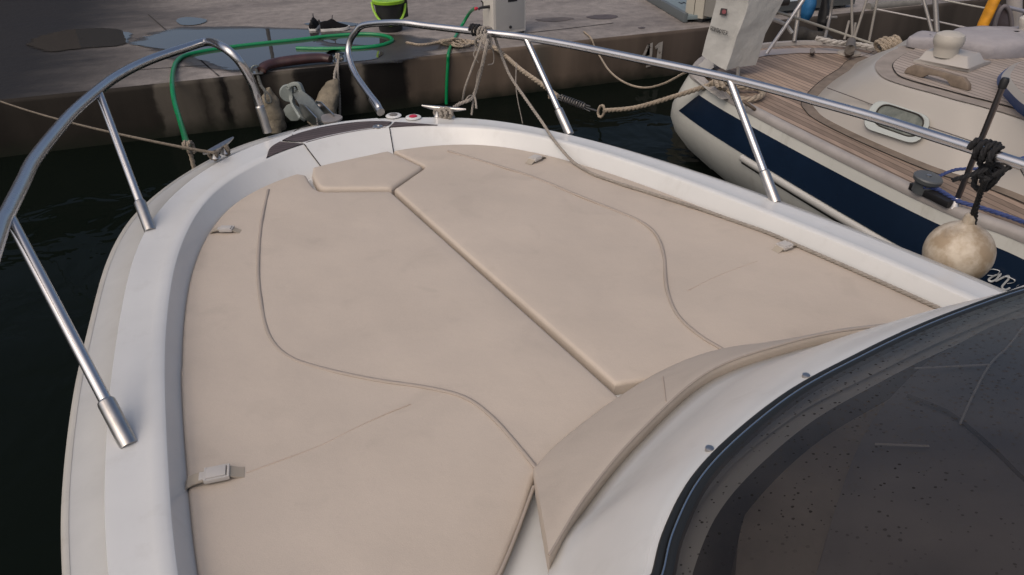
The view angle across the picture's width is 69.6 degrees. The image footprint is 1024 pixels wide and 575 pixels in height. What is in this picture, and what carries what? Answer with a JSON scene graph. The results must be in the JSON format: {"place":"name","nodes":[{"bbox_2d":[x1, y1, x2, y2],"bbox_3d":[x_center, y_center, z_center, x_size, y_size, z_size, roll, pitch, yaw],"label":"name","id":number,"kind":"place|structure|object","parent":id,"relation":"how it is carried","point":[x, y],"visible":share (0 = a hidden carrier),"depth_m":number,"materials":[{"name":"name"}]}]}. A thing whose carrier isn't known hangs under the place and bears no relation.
{"place":"outdoors","nodes":[
{"label":"outdoors","id":0,"kind":"place"},
{"bbox_2d":[0,74,726,574],"bbox_3d":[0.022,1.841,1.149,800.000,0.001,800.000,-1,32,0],"label":"water","id":1,"kind":"structure","parent":0,"point":[76,212],"depth_m":4.64,"materials":[{"name":"black liquid"}]},
{"bbox_2d":[0,19,1023,574],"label":"motor boat","id":2,"kind":"object","parent":1,"relation":"on","point":[894,447],"visible":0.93,"depth_m":1.18,"materials":[{"name":"grey plastic"}]},
{"bbox_2d":[0,101,230,160],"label":"mooring line","id":3,"kind":"object","parent":2,"relation":"attached to","point":[225,147],"visible":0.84,"depth_m":2.86,"materials":[{"name":"fabric"}]},
{"bbox_2d":[182,140,195,168],"bbox_3d":[-1.230,-0.491,2.835,0.044,0.160,0.060,-1,32,0],"label":"rope tail","id":4,"kind":"object","parent":3,"relation":"hanging from","point":[186,143],"visible":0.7,"depth_m":2.82},
{"bbox_2d":[279,82,330,125],"bbox_3d":[-0.854,-0.740,3.038,0.096,0.186,0.378,-19,37,-27],"label":"anchor","id":5,"kind":"object","parent":2,"relation":"on","point":[290,92],"visible":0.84,"depth_m":3.06,"materials":[{"name":"silver metal"}]},
{"bbox_2d":[312,152,421,195],"bbox_3d":[-0.499,-0.386,2.568,0.366,0.040,0.319,-18,36,-26],"label":"bow cushion","id":6,"kind":"object","parent":2,"relation":"on","point":[385,172],"visible":0.97,"depth_m":2.54,"materials":[{"name":"leather"}]},
{"bbox_2d":[182,174,617,574],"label":"sunpad cushion","id":7,"kind":"object","parent":2,"relation":"on","point":[381,383],"visible":0.99,"depth_m":1.55,"materials":[{"name":"leather"}]},
{"bbox_2d":[433,33,493,118],"bbox_3d":[-0.171,-0.818,2.874,0.265,0.316,0.138,-21,37,-29],"label":"mooring line","id":8,"kind":"object","parent":2,"relation":"attached to","point":[485,39],"visible":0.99,"depth_m":2.88,"materials":[{"name":"grey fabric"}]},
{"bbox_2d":[468,23,481,35],"bbox_3d":[-0.144,-1.016,2.901,0.042,0.048,0.052,19,37,29],"label":"rail lashing","id":9,"kind":"object","parent":2,"relation":"attached to","point":[472,26],"visible":0.84,"depth_m":2.88,"materials":[{"name":"black fabric"}]},
{"bbox_2d":[515,62,522,123],"bbox_3d":[0.025,-0.945,3.580,0.027,0.253,0.167,-6,32,-8],"label":"thin cord","id":10,"kind":"object","parent":2,"relation":"hanging from","point":[516,93],"visible":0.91,"depth_m":3.56,"materials":[{"name":"grey fabric"}]},
{"bbox_2d":[394,145,933,394],"bbox_3d":[0.409,-0.042,1.990,0.843,0.051,2.424,-20,37,-28],"label":"sunpad cushion","id":11,"kind":"object","parent":2,"relation":"on","point":[615,289],"visible":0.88,"depth_m":2.00,"materials":[{"name":"leather"}]},
{"bbox_2d":[473,26,940,308],"bbox_3d":[0.467,-0.456,2.300,0.145,0.361,2.026,-21,37,-30],"label":"rope","id":12,"kind":"object","parent":2,"relation":"attached to","point":[863,274],"visible":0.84,"depth_m":2.27,"materials":[{"name":"grey fabric"}]},
{"bbox_2d":[533,323,885,573],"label":"bolster cushion","id":13,"kind":"object","parent":2,"relation":"on","point":[575,469],"visible":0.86,"depth_m":1.35,"materials":[{"name":"leather"}]},
{"bbox_2d":[951,137,1011,224],"bbox_3d":[1.176,-0.239,1.853,0.112,0.288,0.242,23,39,33],"label":"fender rope","id":14,"kind":"object","parent":2,"relation":"attached to","point":[989,173],"visible":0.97,"depth_m":1.78,"materials":[{"name":"black fabric"}]},
{"bbox_2d":[922,212,996,278],"bbox_3d":[1.237,-0.110,2.031,0.177,0.209,0.177,-1,32,0],"label":"round fender","id":15,"kind":"object","parent":14,"relation":"hanging from","point":[966,244],"visible":0.72,"depth_m":1.97,"materials":[{"name":"plastic"}]},
{"bbox_2d":[671,0,1023,290],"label":"sailboat","id":16,"kind":"object","parent":1,"relation":"on","point":[867,177],"visible":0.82,"depth_m":3.98,"materials":[{"name":"grey plastic"}]},
{"bbox_2d":[482,43,727,117],"bbox_3d":[0.508,-1.704,5.855,0.231,0.542,2.925,-20,37,-27],"label":"spring line","id":17,"kind":"object","parent":16,"relation":"attached to","point":[512,62],"visible":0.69,"depth_m":5.49,"materials":[{"name":"beige fabric"}]},
{"bbox_2d":[557,94,599,112],"bbox_3d":[0.530,-1.448,5.826,0.059,0.069,0.498,-24,39,-32],"label":"snubber spring","id":18,"kind":"object","parent":17,"relation":"attached to","point":[569,101],"visible":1,"depth_m":5.84,"materials":[{"name":"metal"}]},
{"bbox_2d":[583,31,686,88],"bbox_3d":[0.907,-1.950,6.198,0.224,0.432,2.501,-7,33,-10],"label":"slack line","id":19,"kind":"object","parent":16,"relation":"hanging from","point":[635,86],"visible":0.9,"depth_m":5.88,"materials":[{"name":"beige fabric"}]},
{"bbox_2d":[708,79,765,101],"bbox_3d":[1.429,-1.261,4.631,0.344,0.106,0.330,-1,32,0],"label":"deck rope","id":20,"kind":"object","parent":16,"relation":"attached to","point":[719,85],"visible":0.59,"depth_m":4.57,"materials":[{"name":"beige fabric"}]},
{"bbox_2d":[702,0,782,69],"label":"covered outboard","id":21,"kind":"object","parent":16,"relation":"attached to","point":[737,30],"visible":1,"depth_m":4.87,"materials":[{"name":"white fabric"}]},
{"bbox_2d":[800,0,816,20],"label":"blue fender","id":22,"kind":"object","parent":16,"relation":"hanging from","point":[808,7],"visible":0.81,"depth_m":5.83,"materials":[{"name":"plastic"}]},
{"bbox_2d":[792,26,832,39],"bbox_3d":[2.401,-2.001,5.876,0.317,0.152,0.126,8,33,13],"label":"dark roll","id":23,"kind":"object","parent":16,"relation":"attached to","point":[804,33],"visible":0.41,"depth_m":5.84,"materials":[{"name":"grey"}]},
{"bbox_2d":[817,0,829,30],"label":"black fender","id":24,"kind":"object","parent":16,"relation":"hanging from","point":[824,9],"visible":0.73,"depth_m":5.91,"materials":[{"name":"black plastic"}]},
{"bbox_2d":[815,36,880,50],"bbox_3d":[2.512,-1.830,5.500,0.466,0.069,0.105,15,35,23],"label":"furled line","id":25,"kind":"object","parent":16,"relation":"on","point":[842,42],"visible":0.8,"depth_m":5.51,"materials":[{"name":"white fabric"}]},
{"bbox_2d":[873,35,901,52],"bbox_3d":[2.732,-1.760,5.351,0.235,0.133,0.139,-15,35,-21],"label":"coiled rope","id":26,"kind":"object","parent":16,"relation":"hanging from","point":[886,42],"visible":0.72,"depth_m":5.30,"materials":[{"name":"beige fabric"}]},
{"bbox_2d":[906,26,1023,58],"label":"covered cushion","id":27,"kind":"object","parent":16,"relation":"on","point":[996,42],"visible":0.7,"depth_m":4.35,"materials":[{"name":"white fabric"}]},
{"bbox_2d":[923,156,1023,223],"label":"blue sheet","id":28,"kind":"object","parent":16,"relation":"attached to","point":[983,208],"visible":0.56,"depth_m":3.23,"materials":[{"name":"fabric"}]},
{"bbox_2d":[977,0,1000,25],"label":"lifebuoy","id":29,"kind":"object","parent":16,"relation":"on","point":[988,12],"visible":0.75,"depth_m":4.68,"materials":[{"name":"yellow plastic"}]},
{"bbox_2d":[989,4,1013,26],"bbox_3d":[3.241,-1.767,4.864,0.167,0.220,0.118,-1,32,0],"label":"arched bag","id":30,"kind":"object","parent":16,"relation":"on","point":[1003,15],"visible":0.63,"depth_m":4.81,"materials":[{"name":"grey fabric"}]},
{"bbox_2d":[0,0,967,99],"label":"quay","id":31,"kind":"structure","parent":0,"point":[27,70],"depth_m":7.79,"materials":[{"name":"concrete"}]},
{"bbox_2d":[26,28,131,51],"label":"puddle","id":32,"kind":"object","parent":31,"relation":"on","point":[76,39],"visible":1,"depth_m":7.24,"materials":[{"name":"grey liquid"}]},
{"bbox_2d":[176,17,206,24],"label":"puddle","id":33,"kind":"object","parent":31,"relation":"on","point":[188,21],"visible":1,"depth_m":7.91,"materials":[{"name":"grey liquid"}]},
{"bbox_2d":[131,28,340,69],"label":"puddle","id":34,"kind":"object","parent":31,"relation":"on","point":[249,55],"visible":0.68,"depth_m":7.08,"materials":[{"name":"grey liquid"}]},
{"bbox_2d":[170,32,393,145],"bbox_3d":[-2.045,-1.597,5.544,1.851,0.410,3.940,-1,32,0],"label":"green hose","id":35,"kind":"object","parent":31,"relation":"on","point":[183,132],"visible":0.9,"depth_m":6.80,"materials":[{"name":"green rubber"}]},
{"bbox_2d":[130,26,447,71],"bbox_3d":[-2.234,-2.224,6.863,3.258,0.001,1.703,7,33,13],"label":"damp patch","id":36,"kind":"object","parent":31,"relation":"on","point":[399,48],"visible":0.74,"depth_m":6.81,"materials":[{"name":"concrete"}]},
{"bbox_2d":[309,13,319,30],"bbox_3d":[-2.028,-2.727,7.528,0.108,0.152,0.304,-1,32,0],"label":"sneaker","id":37,"kind":"object","parent":31,"relation":"on","point":[314,25],"visible":0.91,"depth_m":7.44,"materials":[{"name":"black fabric"}]},
{"bbox_2d":[304,21,357,25],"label":"puddle","id":38,"kind":"object","parent":31,"relation":"on","point":[350,24],"visible":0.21,"depth_m":7.71,"materials":[{"name":"grey liquid"}]},
{"bbox_2d":[318,15,349,31],"bbox_3d":[-1.801,-2.675,7.442,0.304,0.151,0.108,-9,33,-13],"label":"sneaker","id":39,"kind":"object","parent":31,"relation":"on","point":[332,24],"visible":1,"depth_m":7.42,"materials":[{"name":"black fabric"}]},
{"bbox_2d":[333,54,344,63],"bbox_3d":[-1.514,-1.999,6.431,0.100,0.083,0.070,-11,34,-17],"label":"mooring ring","id":40,"kind":"object","parent":31,"relation":"attached to","point":[335,61],"visible":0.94,"depth_m":6.42,"materials":[{"name":"silver metal"}]},
{"bbox_2d":[333,53,342,114],"bbox_3d":[-1.507,-1.747,6.476,0.069,0.576,0.274,-1,32,0],"label":"fender lashing","id":41,"kind":"object","parent":40,"relation":"hanging from","point":[339,59],"visible":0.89,"depth_m":6.38,"materials":[{"name":"grey fabric"}]},
{"bbox_2d":[319,36,385,44],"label":"puddle","id":42,"kind":"object","parent":31,"relation":"on","point":[364,40],"visible":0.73,"depth_m":7.10,"materials":[{"name":"grey liquid"}]},
{"bbox_2d":[326,49,383,61],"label":"puddle","id":43,"kind":"object","parent":31,"relation":"on","point":[359,55],"visible":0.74,"depth_m":6.65,"materials":[{"name":"grey liquid"}]},
{"bbox_2d":[141,14,608,75],"bbox_3d":[-1.650,-2.309,6.988,5.168,0.001,2.251,3,32,7],"label":"quay joint","id":44,"kind":"object","parent":31,"relation":"on","point":[218,75],"visible":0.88,"depth_m":7.38,"materials":[{"name":"grey"}]},
{"bbox_2d":[371,0,407,32],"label":"bucket","id":45,"kind":"object","parent":31,"relation":"on","point":[391,9],"visible":0.77,"depth_m":7.29,"materials":[{"name":"black plastic"}]},
{"bbox_2d":[406,37,479,47],"bbox_3d":[-0.599,-2.326,6.910,0.723,0.100,0.420,22,39,32],"label":"rope pile","id":46,"kind":"object","parent":31,"relation":"on","point":[457,42],"visible":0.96,"depth_m":6.83,"materials":[{"name":"beige fabric"}]},
{"bbox_2d":[478,0,525,32],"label":"service pedestal","id":47,"kind":"object","parent":31,"relation":"on","point":[505,15],"visible":0.84,"depth_m":7.13,"materials":[{"name":"white plastic"}]},
{"bbox_2d":[535,17,573,21],"bbox_3d":[0.455,-2.839,7.797,0.485,0.001,0.234,-11,33,-16],"label":"stain","id":48,"kind":"object","parent":31,"relation":"on","point":[555,19],"visible":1,"depth_m":7.80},
{"bbox_2d":[587,14,617,18],"bbox_3d":[0.965,-2.901,7.886,0.397,0.001,0.271,-1,32,0],"label":"stain","id":49,"kind":"object","parent":31,"relation":"on","point":[605,16],"visible":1,"depth_m":7.89,"materials":[{"name":"grey concrete"}]},
{"bbox_2d":[647,0,711,21],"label":"gangway","id":50,"kind":"object","parent":31,"relation":"on","point":[676,8],"visible":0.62,"depth_m":7.93,"materials":[{"name":"metal"}]},
{"bbox_2d":[685,0,715,21],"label":"service pedestal","id":51,"kind":"object","parent":31,"relation":"on","point":[702,9],"visible":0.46,"depth_m":7.56,"materials":[{"name":"white plastic"}]},
{"bbox_2d":[866,0,921,9],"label":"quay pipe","id":52,"kind":"object","parent":31,"relation":"on","point":[889,4],"visible":0.74,"depth_m":8.14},
{"bbox_2d":[0,0,1023,156],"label":"quay wall","id":53,"kind":"structure","parent":0,"point":[204,105],"depth_m":6.60,"materials":[{"name":"concrete"}]},
{"bbox_2d":[250,65,262,74],"bbox_3d":[-2.140,-1.822,6.159,0.100,0.083,0.070,-11,34,-17],"label":"mooring ring","id":54,"kind":"object","parent":53,"relation":"attached to","point":[258,73],"visible":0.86,"depth_m":6.15,"materials":[{"name":"silver metal"}]},
{"bbox_2d":[255,69,271,103],"bbox_3d":[-2.081,-1.673,6.117,0.059,0.231,0.279,-20,37,-28],"label":"fender lashing","id":55,"kind":"object","parent":54,"relation":"hanging from","point":[260,84],"visible":1,"depth_m":6.12,"materials":[{"name":"fabric"}]},
{"bbox_2d":[262,87,286,132],"bbox_3d":[-2.022,-1.449,6.255,0.186,0.493,0.223,-1,32,0],"label":"worn fender","id":56,"kind":"object","parent":53,"relation":"hanging from","point":[275,114],"visible":0.59,"depth_m":6.16,"materials":[{"name":"fabric"}]},
{"bbox_2d":[257,53,332,73],"bbox_3d":[-1.863,-1.938,6.312,0.658,0.097,0.175,-16,35,-23],"label":"edge pad","id":57,"kind":"object","parent":53,"relation":"on","point":[265,66],"visible":1,"depth_m":6.29,"materials":[{"name":"brown rubber"}]},
{"bbox_2d":[307,78,339,125],"bbox_3d":[-1.621,-1.551,6.319,0.296,0.417,0.322,-1,32,0],"label":"worn fender","id":58,"kind":"object","parent":53,"relation":"hanging from","point":[328,96],"visible":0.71,"depth_m":6.25,"materials":[{"name":"fabric"}]},
{"bbox_2d":[445,7,474,103],"bbox_3d":[-0.466,-2.216,7.136,0.233,0.910,1.088,3,32,5],"label":"green hose","id":59,"kind":"object","parent":53,"relation":"attached to","point":[448,57],"visible":0.76,"depth_m":6.76,"materials":[{"name":"green rubber"}]},
{"bbox_2d":[643,42,662,66],"bbox_3d":[1.383,-2.316,7.326,0.245,0.240,0.001,-11,34,-17],"label":"berth number","id":60,"kind":"object","parent":53,"relation":"attached to","point":[649,48],"visible":0.68,"depth_m":7.31,"materials":[{"name":"paint"}]},
{"bbox_2d":[778,0,854,10],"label":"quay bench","id":61,"kind":"object","parent":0,"point":[792,5],"visible":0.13,"depth_m":7.99,"materials":[{"name":"grey"}]}
]}

